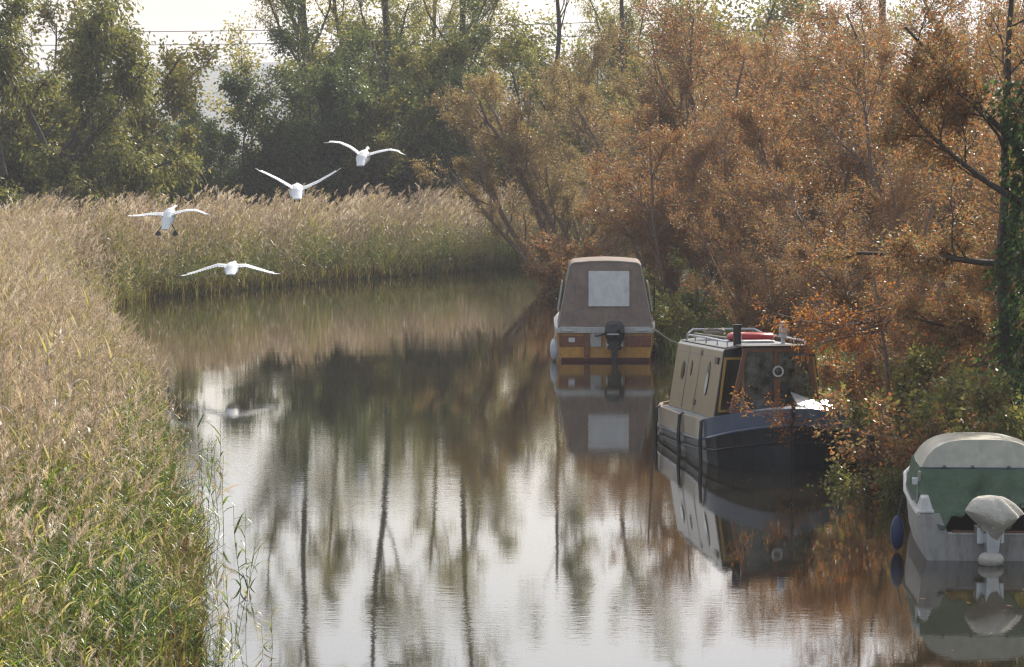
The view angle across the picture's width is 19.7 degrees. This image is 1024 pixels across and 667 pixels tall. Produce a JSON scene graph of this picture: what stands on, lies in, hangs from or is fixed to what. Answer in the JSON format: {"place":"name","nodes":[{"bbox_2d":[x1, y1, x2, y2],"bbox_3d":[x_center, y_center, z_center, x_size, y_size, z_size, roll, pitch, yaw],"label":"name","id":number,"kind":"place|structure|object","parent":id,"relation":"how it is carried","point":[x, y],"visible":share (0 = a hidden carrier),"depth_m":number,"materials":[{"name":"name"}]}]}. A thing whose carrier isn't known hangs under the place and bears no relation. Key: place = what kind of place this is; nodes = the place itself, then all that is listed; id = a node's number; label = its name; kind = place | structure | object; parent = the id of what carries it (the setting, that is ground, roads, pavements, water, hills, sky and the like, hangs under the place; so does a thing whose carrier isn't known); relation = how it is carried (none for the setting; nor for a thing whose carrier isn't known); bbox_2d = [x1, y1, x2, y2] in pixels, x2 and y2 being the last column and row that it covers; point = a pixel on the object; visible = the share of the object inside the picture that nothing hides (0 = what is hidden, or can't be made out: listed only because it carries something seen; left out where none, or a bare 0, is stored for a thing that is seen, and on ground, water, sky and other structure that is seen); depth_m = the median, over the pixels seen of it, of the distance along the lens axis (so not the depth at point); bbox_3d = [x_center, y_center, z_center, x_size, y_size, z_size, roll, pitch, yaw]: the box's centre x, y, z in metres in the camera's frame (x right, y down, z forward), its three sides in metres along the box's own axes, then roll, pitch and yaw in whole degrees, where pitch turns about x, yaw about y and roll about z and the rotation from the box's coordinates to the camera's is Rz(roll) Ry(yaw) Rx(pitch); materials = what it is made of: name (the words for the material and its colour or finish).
{"place":"outdoors","nodes":[
{"label":"outdoors","id":0,"kind":"place"},
{"bbox_2d":[127,205,209,235],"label":"swan","id":1,"kind":"object","parent":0,"point":[168,215],"visible":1,"depth_m":75.84,"materials":[{"name":"white"}]},
{"bbox_2d":[180,261,279,277],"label":"swan","id":2,"kind":"object","parent":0,"point":[232,269],"visible":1,"depth_m":68.39,"materials":[{"name":"white"}]},
{"bbox_2d":[255,168,340,201],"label":"swan","id":3,"kind":"object","parent":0,"point":[296,191],"visible":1,"depth_m":67.83,"materials":[{"name":"white"}]},
{"bbox_2d":[327,141,404,168],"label":"swan","id":4,"kind":"object","parent":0,"point":[362,158],"visible":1,"depth_m":75.76,"materials":[{"name":"white"}]},
{"bbox_2d":[0,61,989,134],"bbox_3d":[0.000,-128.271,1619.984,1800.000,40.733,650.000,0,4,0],"label":"hill","id":5,"kind":"structure","parent":0,"point":[206,84],"depth_m":1415.67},
{"bbox_2d":[0,135,1022,666],"bbox_3d":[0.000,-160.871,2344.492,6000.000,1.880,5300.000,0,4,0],"label":"ground","id":6,"kind":"structure","parent":0,"point":[374,277],"depth_m":87.00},
{"bbox_2d":[0,3,140,208],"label":"dense tree","id":7,"kind":"object","parent":6,"relation":"on","point":[14,165],"visible":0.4,"depth_m":107.06,"materials":[{"name":"green plant"}]},
{"bbox_2d":[33,54,132,139],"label":"dense tree","id":8,"kind":"object","parent":6,"relation":"on","point":[58,84],"visible":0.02,"depth_m":124.61,"materials":[{"name":"green plant"}]},
{"bbox_2d":[0,0,210,223],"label":"ash tree","id":9,"kind":"object","parent":6,"relation":"on","point":[97,39],"visible":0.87,"depth_m":97.49,"materials":[{"name":"green plant"}]},
{"bbox_2d":[0,0,226,212],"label":"dense tree","id":10,"kind":"object","parent":6,"relation":"on","point":[176,81],"visible":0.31,"depth_m":110.66,"materials":[{"name":"green plant"}]},
{"bbox_2d":[0,198,242,666],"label":"reeds","id":11,"kind":"object","parent":6,"relation":"on","point":[62,350],"visible":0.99,"depth_m":31.24,"materials":[{"name":"beige plant"}]},
{"bbox_2d":[59,49,208,220],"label":"dense tree","id":12,"kind":"object","parent":6,"relation":"on","point":[189,137],"visible":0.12,"depth_m":112.30,"materials":[{"name":"green plant"}]},
{"bbox_2d":[103,76,217,180],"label":"dense tree","id":13,"kind":"object","parent":6,"relation":"on","point":[170,133],"visible":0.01,"depth_m":125.46,"materials":[{"name":"green plant"}]},
{"bbox_2d":[155,102,230,236],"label":"dense tree","id":14,"kind":"object","parent":6,"relation":"on","point":[199,119],"visible":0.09,"depth_m":120.50,"materials":[{"name":"green plant"}]},
{"bbox_2d":[149,64,291,235],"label":"dense tree","id":15,"kind":"object","parent":6,"relation":"on","point":[210,139],"visible":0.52,"depth_m":118.00,"materials":[{"name":"green plant"}]},
{"bbox_2d":[213,61,350,233],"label":"dense tree","id":16,"kind":"object","parent":6,"relation":"on","point":[303,148],"visible":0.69,"depth_m":114.36,"materials":[{"name":"green plant"}]},
{"bbox_2d":[248,0,359,115],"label":"ash tree","id":17,"kind":"object","parent":6,"relation":"on","point":[274,12],"visible":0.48,"depth_m":129.51,"materials":[{"name":"green plant"}]},
{"bbox_2d":[316,0,362,77],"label":"ash tree","id":18,"kind":"object","parent":6,"relation":"on","point":[334,11],"visible":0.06,"depth_m":135.15,"materials":[{"name":"green plant"}]},
{"bbox_2d":[266,0,416,221],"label":"dense tree","id":19,"kind":"object","parent":6,"relation":"on","point":[379,47],"visible":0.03,"depth_m":131.59,"materials":[{"name":"green plant"}]},
{"bbox_2d":[198,8,511,219],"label":"dense tree","id":20,"kind":"object","parent":6,"relation":"on","point":[321,46],"visible":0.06,"depth_m":135.78,"materials":[{"name":"green plant"}]},
{"bbox_2d":[241,21,479,236],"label":"dense tree","id":21,"kind":"object","parent":6,"relation":"on","point":[371,137],"visible":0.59,"depth_m":116.11,"materials":[{"name":"green plant"}]},
{"bbox_2d":[238,0,485,235],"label":"dense tree","id":22,"kind":"object","parent":6,"relation":"on","point":[337,95],"visible":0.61,"depth_m":115.08,"materials":[{"name":"green plant"}]},
{"bbox_2d":[267,0,497,238],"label":"dense tree","id":23,"kind":"object","parent":6,"relation":"on","point":[445,135],"visible":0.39,"depth_m":116.53,"materials":[{"name":"green plant"}]},
{"bbox_2d":[345,0,437,185],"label":"ash tree","id":24,"kind":"object","parent":6,"relation":"on","point":[396,20],"visible":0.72,"depth_m":126.68,"materials":[{"name":"green plant"}]},
{"bbox_2d":[45,247,753,666],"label":"fringe grass","id":25,"kind":"structure","parent":6,"relation":"on","point":[285,277],"depth_m":81.14,"materials":[{"name":"plant"}]},
{"bbox_2d":[314,0,516,206],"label":"dense tree","id":26,"kind":"object","parent":6,"relation":"on","point":[484,64],"visible":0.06,"depth_m":134.28,"materials":[{"name":"green plant"}]},
{"bbox_2d":[405,0,486,59],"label":"ash tree","id":27,"kind":"object","parent":6,"relation":"on","point":[449,14],"visible":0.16,"depth_m":139.27,"materials":[{"name":"green plant"}]},
{"bbox_2d":[389,0,522,225],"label":"ash tree","id":28,"kind":"object","parent":6,"relation":"on","point":[487,8],"visible":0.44,"depth_m":128.09,"materials":[{"name":"green plant"}]},
{"bbox_2d":[0,178,943,292],"bbox_3d":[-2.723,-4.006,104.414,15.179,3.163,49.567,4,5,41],"label":"reeds","id":29,"kind":"object","parent":6,"relation":"on","point":[379,228],"visible":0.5,"depth_m":94.98,"materials":[{"name":"beige plant"}]},
{"bbox_2d":[384,34,590,233],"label":"dense tree","id":30,"kind":"object","parent":6,"relation":"on","point":[399,60],"visible":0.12,"depth_m":119.61,"materials":[{"name":"green plant"}]},
{"bbox_2d":[366,0,660,230],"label":"dense tree","id":31,"kind":"object","parent":6,"relation":"on","point":[519,41],"visible":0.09,"depth_m":129.25,"materials":[{"name":"green plant"}]},
{"bbox_2d":[437,17,665,231],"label":"dense tree","id":32,"kind":"object","parent":6,"relation":"on","point":[503,61],"visible":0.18,"depth_m":119.39,"materials":[{"name":"green plant"}]},
{"bbox_2d":[410,66,701,271],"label":"willow","id":33,"kind":"object","parent":6,"relation":"on","point":[521,138],"visible":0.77,"depth_m":90.73,"materials":[{"name":"brown plant"}]},
{"bbox_2d":[518,0,599,174],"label":"ash tree","id":34,"kind":"object","parent":6,"relation":"on","point":[529,50],"visible":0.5,"depth_m":125.03,"materials":[{"name":"green plant"}]},
{"bbox_2d":[514,212,626,293],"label":"bramble","id":35,"kind":"object","parent":6,"relation":"on","point":[548,272],"visible":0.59,"depth_m":87.52,"materials":[{"name":"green plant"}]},
{"bbox_2d":[497,0,720,190],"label":"dense tree","id":36,"kind":"object","parent":6,"relation":"on","point":[664,4],"visible":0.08,"depth_m":129.89,"materials":[{"name":"green plant"}]},
{"bbox_2d":[568,0,653,142],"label":"ash tree","id":37,"kind":"object","parent":6,"relation":"on","point":[622,9],"visible":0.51,"depth_m":123.67,"materials":[{"name":"green plant"}]},
{"bbox_2d":[512,112,720,259],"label":"willow","id":38,"kind":"object","parent":6,"relation":"on","point":[570,152],"visible":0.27,"depth_m":100.46,"materials":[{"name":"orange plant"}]},
{"bbox_2d":[533,48,736,269],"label":"willow","id":39,"kind":"object","parent":6,"relation":"on","point":[582,96],"visible":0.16,"depth_m":92.07,"materials":[{"name":"brown plant"}]},
{"bbox_2d":[530,15,773,248],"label":"willow","id":40,"kind":"object","parent":6,"relation":"on","point":[597,49],"visible":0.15,"depth_m":107.07,"materials":[{"name":"brown plant"}]},
{"bbox_2d":[653,277,654,351],"bbox_3d":[3.135,-0.194,64.945,0.048,2.100,0.042,0,4,0],"label":"stake","id":41,"kind":"object","parent":6,"relation":"on","point":[653,305],"visible":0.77,"depth_m":64.89,"materials":[{"name":"brown wood"}]},
{"bbox_2d":[529,0,819,162],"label":"dense tree","id":42,"kind":"object","parent":6,"relation":"on","point":[581,50],"depth_m":130.87,"materials":[{"name":"green plant"}]},
{"bbox_2d":[537,42,827,236],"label":"willow","id":43,"kind":"object","parent":6,"relation":"on","point":[580,62],"visible":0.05,"depth_m":106.45,"materials":[{"name":"brown plant"}]},
{"bbox_2d":[568,92,821,310],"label":"willow","id":44,"kind":"object","parent":6,"relation":"on","point":[653,228],"visible":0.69,"depth_m":69.55,"materials":[{"name":"brown plant"}]},
{"bbox_2d":[643,247,755,351],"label":"bramble","id":45,"kind":"object","parent":6,"relation":"on","point":[682,310],"visible":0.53,"depth_m":65.48,"materials":[{"name":"green plant"}]},
{"bbox_2d":[562,0,883,284],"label":"willow","id":46,"kind":"object","parent":6,"relation":"on","point":[684,73],"visible":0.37,"depth_m":82.46,"materials":[{"name":"brown plant"}]},
{"bbox_2d":[631,27,876,259],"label":"willow","id":47,"kind":"object","parent":6,"relation":"on","point":[722,87],"visible":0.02,"depth_m":103.48,"materials":[{"name":"brown plant"}]},
{"bbox_2d":[610,0,909,302],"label":"willow","id":48,"kind":"object","parent":6,"relation":"on","point":[661,176],"visible":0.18,"depth_m":73.12,"materials":[{"name":"brown plant"}]},
{"bbox_2d":[652,0,872,107],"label":"dense tree","id":49,"kind":"object","parent":6,"relation":"on","point":[772,11],"visible":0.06,"depth_m":131.17,"materials":[{"name":"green plant"}]},
{"bbox_2d":[664,187,868,350],"bbox_3d":[5.144,-0.943,55.958,3.909,3.787,3.827,-3,5,-34],"label":"willow","id":50,"kind":"object","parent":6,"relation":"on","point":[747,313],"visible":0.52,"depth_m":55.93,"materials":[{"name":"brown plant"}]},
{"bbox_2d":[551,252,1023,465],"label":"bank grass","id":51,"kind":"structure","parent":6,"relation":"on","point":[669,349],"depth_m":63.50,"materials":[{"name":"brown plant"}]},
{"bbox_2d":[675,0,921,220],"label":"willow","id":52,"kind":"object","parent":6,"relation":"on","point":[723,44],"visible":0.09,"depth_m":93.32,"materials":[{"name":"brown plant"}]},
{"bbox_2d":[693,0,924,111],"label":"dense tree","id":53,"kind":"object","parent":6,"relation":"on","point":[898,14],"visible":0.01,"depth_m":130.76,"materials":[{"name":"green plant"}]},
{"bbox_2d":[692,48,977,332],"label":"willow","id":54,"kind":"object","parent":6,"relation":"on","point":[744,115],"visible":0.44,"depth_m":65.12,"materials":[{"name":"brown plant"}]},
{"bbox_2d":[727,270,974,451],"bbox_3d":[4.912,0.531,43.549,4.887,2.987,1.429,-4,5,-41],"label":"willow","id":55,"kind":"object","parent":6,"relation":"on","point":[881,329],"visible":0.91,"depth_m":43.48,"materials":[{"name":"brown plant"}]},
{"bbox_2d":[728,128,988,384],"bbox_3d":[6.336,-1.302,52.228,4.238,5.049,5.978,-1,4,-15],"label":"willow","id":56,"kind":"object","parent":6,"relation":"on","point":[893,212],"visible":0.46,"depth_m":52.03,"materials":[{"name":"orange plant"}]},
{"bbox_2d":[807,456,910,501],"bbox_3d":[5.333,2.096,40.415,2.256,1.764,2.740,-1,4,-17],"label":"bramble","id":57,"kind":"object","parent":6,"relation":"on","point":[891,485],"visible":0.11,"depth_m":39.48,"materials":[{"name":"green plant"}]},
{"bbox_2d":[879,0,885,149],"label":"utility pole","id":58,"kind":"object","parent":6,"relation":"on","point":[883,7],"depth_m":117.27,"materials":[{"name":"wood"}]},
{"bbox_2d":[15,26,867,45],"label":"overhead wire","id":59,"kind":"object","parent":58,"relation":"attached to","point":[421,40],"visible":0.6,"depth_m":119.03,"materials":[{"name":"black paint"}]},
{"bbox_2d":[129,12,877,31],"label":"overhead wire","id":60,"kind":"object","parent":58,"relation":"attached to","point":[454,26],"visible":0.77,"depth_m":118.83,"materials":[{"name":"black paint"}]},
{"bbox_2d":[755,5,1019,294],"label":"willow","id":61,"kind":"object","parent":6,"relation":"on","point":[829,69],"visible":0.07,"depth_m":69.45,"materials":[{"name":"brown plant"}]},
{"bbox_2d":[816,314,971,427],"bbox_3d":[5.999,0.746,46.718,2.660,2.043,2.862,-1,4,-16],"label":"bramble","id":62,"kind":"object","parent":6,"relation":"on","point":[855,377],"visible":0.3,"depth_m":46.58,"materials":[{"name":"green plant"}]},
{"bbox_2d":[765,0,1023,188],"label":"willow","id":63,"kind":"object","parent":6,"relation":"on","point":[813,15],"visible":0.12,"depth_m":78.75,"materials":[{"name":"brown plant"}]},
{"bbox_2d":[781,0,1023,325],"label":"willow","id":64,"kind":"object","parent":6,"relation":"on","point":[885,56],"visible":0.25,"depth_m":61.86,"materials":[{"name":"brown plant"}]},
{"bbox_2d":[788,321,1021,466],"bbox_3d":[5.811,0.937,43.690,3.546,2.282,2.920,3,5,33],"label":"bramble","id":65,"kind":"object","parent":6,"relation":"on","point":[858,419],"visible":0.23,"depth_m":43.81,"materials":[{"name":"green plant"}]},
{"bbox_2d":[801,0,1023,437],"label":"ivied tree","id":66,"kind":"object","parent":6,"relation":"on","point":[965,103],"visible":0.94,"depth_m":39.90,"materials":[{"name":"brown plant"}]},
{"bbox_2d":[808,359,1023,491],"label":"bramble","id":67,"kind":"object","parent":6,"relation":"on","point":[896,456],"visible":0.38,"depth_m":40.43,"materials":[{"name":"green plant"}]},
{"bbox_2d":[831,0,1023,306],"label":"willow","id":68,"kind":"object","parent":6,"relation":"on","point":[993,34],"visible":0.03,"depth_m":70.77,"materials":[{"name":"brown plant"}]},
{"bbox_2d":[845,222,1021,388],"bbox_3d":[6.826,-0.162,47.190,3.479,3.443,3.554,3,5,35],"label":"willow","id":69,"kind":"object","parent":6,"relation":"on","point":[879,267],"visible":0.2,"depth_m":46.85,"materials":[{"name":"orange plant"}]},
{"bbox_2d":[854,124,1023,407],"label":"willow","id":70,"kind":"object","parent":6,"relation":"on","point":[977,284],"visible":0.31,"depth_m":43.71,"materials":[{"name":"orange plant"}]},
{"bbox_2d":[887,333,1023,461],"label":"bramble","id":71,"kind":"object","parent":6,"relation":"on","point":[1014,422],"visible":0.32,"depth_m":39.28,"materials":[{"name":"green plant"}]},
{"bbox_2d":[944,19,1023,268],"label":"willow","id":72,"kind":"object","parent":6,"relation":"on","point":[989,67],"visible":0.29,"depth_m":54.91,"materials":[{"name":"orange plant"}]},
{"bbox_2d":[0,0,1023,92],"label":"sky","id":73,"kind":"structure","parent":0,"point":[205,16],"materials":[{"name":"white"}]},
{"bbox_2d":[106,266,1023,666],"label":"water","id":74,"kind":"structure","parent":0,"point":[444,470],"depth_m":37.86,"materials":[{"name":"black liquid"}]},
{"bbox_2d":[183,439,241,527],"bbox_3d":[-3.703,1.989,36.670,0.787,1.446,1.179,0,4,0],"label":"reed plant","id":75,"kind":"object","parent":74,"relation":"in","point":[221,479],"visible":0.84,"depth_m":36.53,"materials":[{"name":"green plant"}]},
{"bbox_2d":[197,414,232,463],"bbox_3d":[-4.386,1.649,43.434,0.483,1.168,0.666,1,4,18],"label":"reed plant","id":76,"kind":"object","parent":74,"relation":"in","point":[207,447],"visible":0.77,"depth_m":43.43,"materials":[{"name":"green plant"}]},
{"bbox_2d":[184,547,269,639],"bbox_3d":[-2.774,2.646,28.797,0.805,1.248,0.748,0,4,0],"label":"reed plant","id":77,"kind":"object","parent":74,"relation":"in","point":[224,595],"visible":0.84,"depth_m":28.74,"materials":[{"name":"green plant"}]},
{"bbox_2d":[229,505,269,588],"bbox_3d":[-2.823,2.445,31.880,0.419,1.214,0.625,2,4,21],"label":"reed plant","id":78,"kind":"object","parent":74,"relation":"in","point":[235,546],"visible":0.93,"depth_m":31.87,"materials":[{"name":"green plant"}]},
{"bbox_2d":[251,596,285,646],"bbox_3d":[-2.337,2.857,28.316,0.358,0.895,0.266,-3,5,-37],"label":"reed plant","id":79,"kind":"object","parent":74,"relation":"in","point":[270,626],"visible":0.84,"depth_m":28.30,"materials":[{"name":"green plant"}]},
{"bbox_2d":[554,256,654,360],"bbox_3d":[2.034,-0.518,65.081,2.220,2.467,5.635,0,4,1],"label":"cabin cruiser","id":80,"kind":"object","parent":74,"relation":"on","point":[599,293],"visible":0.97,"depth_m":62.47,"materials":[{"name":"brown wood"}]},
{"bbox_2d":[550,328,557,359],"bbox_3d":[0.897,0.224,62.445,0.170,0.702,0.170,0,4,0],"label":"fender","id":81,"kind":"object","parent":80,"relation":"hanging from","point":[554,350],"visible":1,"depth_m":62.40,"materials":[{"name":"white plastic"}]},
{"bbox_2d":[595,321,626,362],"bbox_3d":[2.078,0.323,62.108,0.686,1.170,0.538,0,4,4],"label":"outboard motor","id":82,"kind":"object","parent":80,"relation":"attached to","point":[614,333],"visible":0.98,"depth_m":61.91,"materials":[{"name":"metal"}]},
{"bbox_2d":[653,327,678,342],"bbox_3d":[3.438,0.059,61.620,0.022,0.292,1.960,-2,5,-28],"label":"mooring rope","id":83,"kind":"object","parent":80,"relation":"attached to","point":[664,336],"visible":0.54,"depth_m":61.98,"materials":[{"name":"grey fabric"}]},
{"bbox_2d":[657,321,846,470],"bbox_3d":[3.656,1.013,45.402,2.207,2.480,5.711,-1,2,-8],"label":"narrowboat","id":84,"kind":"object","parent":74,"relation":"on","point":[709,373],"visible":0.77,"depth_m":43.97,"materials":[{"name":"black paint"}]},
{"bbox_2d":[654,405,660,438],"bbox_3d":[2.320,1.530,46.989,0.118,0.788,0.075,-3,5,-34],"label":"strap fender","id":85,"kind":"object","parent":84,"relation":"hanging from","point":[655,422],"visible":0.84,"depth_m":46.95,"materials":[{"name":"black rubber"}]},
{"bbox_2d":[676,412,683,450],"bbox_3d":[2.586,1.593,45.210,0.118,0.788,0.075,-3,5,-34],"label":"strap fender","id":86,"kind":"object","parent":84,"relation":"attached to","point":[678,433],"visible":0.84,"depth_m":45.18,"materials":[{"name":"black rubber"}]},
{"bbox_2d":[698,418,705,462],"bbox_3d":[2.819,1.648,43.648,0.118,0.788,0.075,-3,5,-34],"label":"strap fender","id":87,"kind":"object","parent":84,"relation":"hanging from","point":[700,442],"visible":0.84,"depth_m":43.62,"materials":[{"name":"black rubber"}]},
{"bbox_2d":[703,328,725,334],"bbox_3d":[3.207,-0.029,46.603,0.356,0.137,0.424,0,4,0],"label":"rope coil","id":88,"kind":"object","parent":84,"relation":"on","point":[715,331],"visible":1,"depth_m":46.46,"materials":[{"name":"beige fabric"}]},
{"bbox_2d":[694,333,741,339],"bbox_3d":[3.210,0.050,45.951,0.036,0.076,2.023,-1,4,-17],"label":"pole","id":89,"kind":"object","parent":84,"relation":"on","point":[715,336],"visible":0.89,"depth_m":46.19,"materials":[{"name":"wood"}]},
{"bbox_2d":[718,357,743,411],"bbox_3d":[3.281,0.771,43.980,0.405,0.820,0.021,-1,2,-8],"label":"front window","id":90,"kind":"structure","parent":84,"relation":"in","point":[729,373],"depth_m":43.98,"materials":[{"name":"grey glass"}]},
{"bbox_2d":[727,332,774,340],"bbox_3d":[3.687,0.050,45.465,0.744,0.124,0.744,0,2,0],"label":"lifebuoy","id":91,"kind":"object","parent":84,"relation":"on","point":[756,336],"visible":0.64,"depth_m":45.16,"materials":[{"name":"red plastic"}]},
{"bbox_2d":[794,356,817,405],"bbox_3d":[4.424,0.758,44.145,0.405,0.820,0.021,-1,2,-8],"label":"front window","id":92,"kind":"structure","parent":84,"relation":"in","point":[796,367],"depth_m":44.14,"materials":[{"name":"black glass"}]},
{"bbox_2d":[818,406,895,436],"bbox_3d":[5.019,1.284,42.654,0.022,0.369,1.539,-4,6,-44],"label":"mooring rope","id":93,"kind":"object","parent":84,"relation":"attached to","point":[846,425],"visible":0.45,"depth_m":42.81,"materials":[{"name":"fabric"}]},
{"bbox_2d":[510,294,1013,605],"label":"floating leaves","id":94,"kind":"object","parent":74,"relation":"on","point":[816,495],"visible":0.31,"depth_m":39.78,"materials":[{"name":"orange plant"}]},
{"bbox_2d":[865,435,874,486],"bbox_3d":[4.953,2.013,40.735,0.128,1.222,0.130,0,4,0],"label":"mooring post","id":95,"kind":"object","parent":74,"relation":"in","point":[870,438],"visible":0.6,"depth_m":40.67,"materials":[{"name":"brown wood"}]},
{"bbox_2d":[903,432,1023,560],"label":"cabin boat","id":96,"kind":"object","parent":74,"relation":"on","point":[948,478],"visible":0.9,"depth_m":34.41,"materials":[{"name":"white plastic"}]},
{"bbox_2d":[890,497,904,549],"bbox_3d":[4.524,2.233,34.552,0.170,0.626,0.170,0,4,0],"label":"fender","id":97,"kind":"object","parent":96,"relation":"hanging from","point":[897,532],"visible":1,"depth_m":34.50,"materials":[{"name":"blue plastic"}]},
{"bbox_2d":[965,495,1023,565],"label":"outboard motor","id":98,"kind":"object","parent":96,"relation":"attached to","point":[993,517],"visible":0.94,"depth_m":33.39,"materials":[{"name":"plastic"}]}
]}

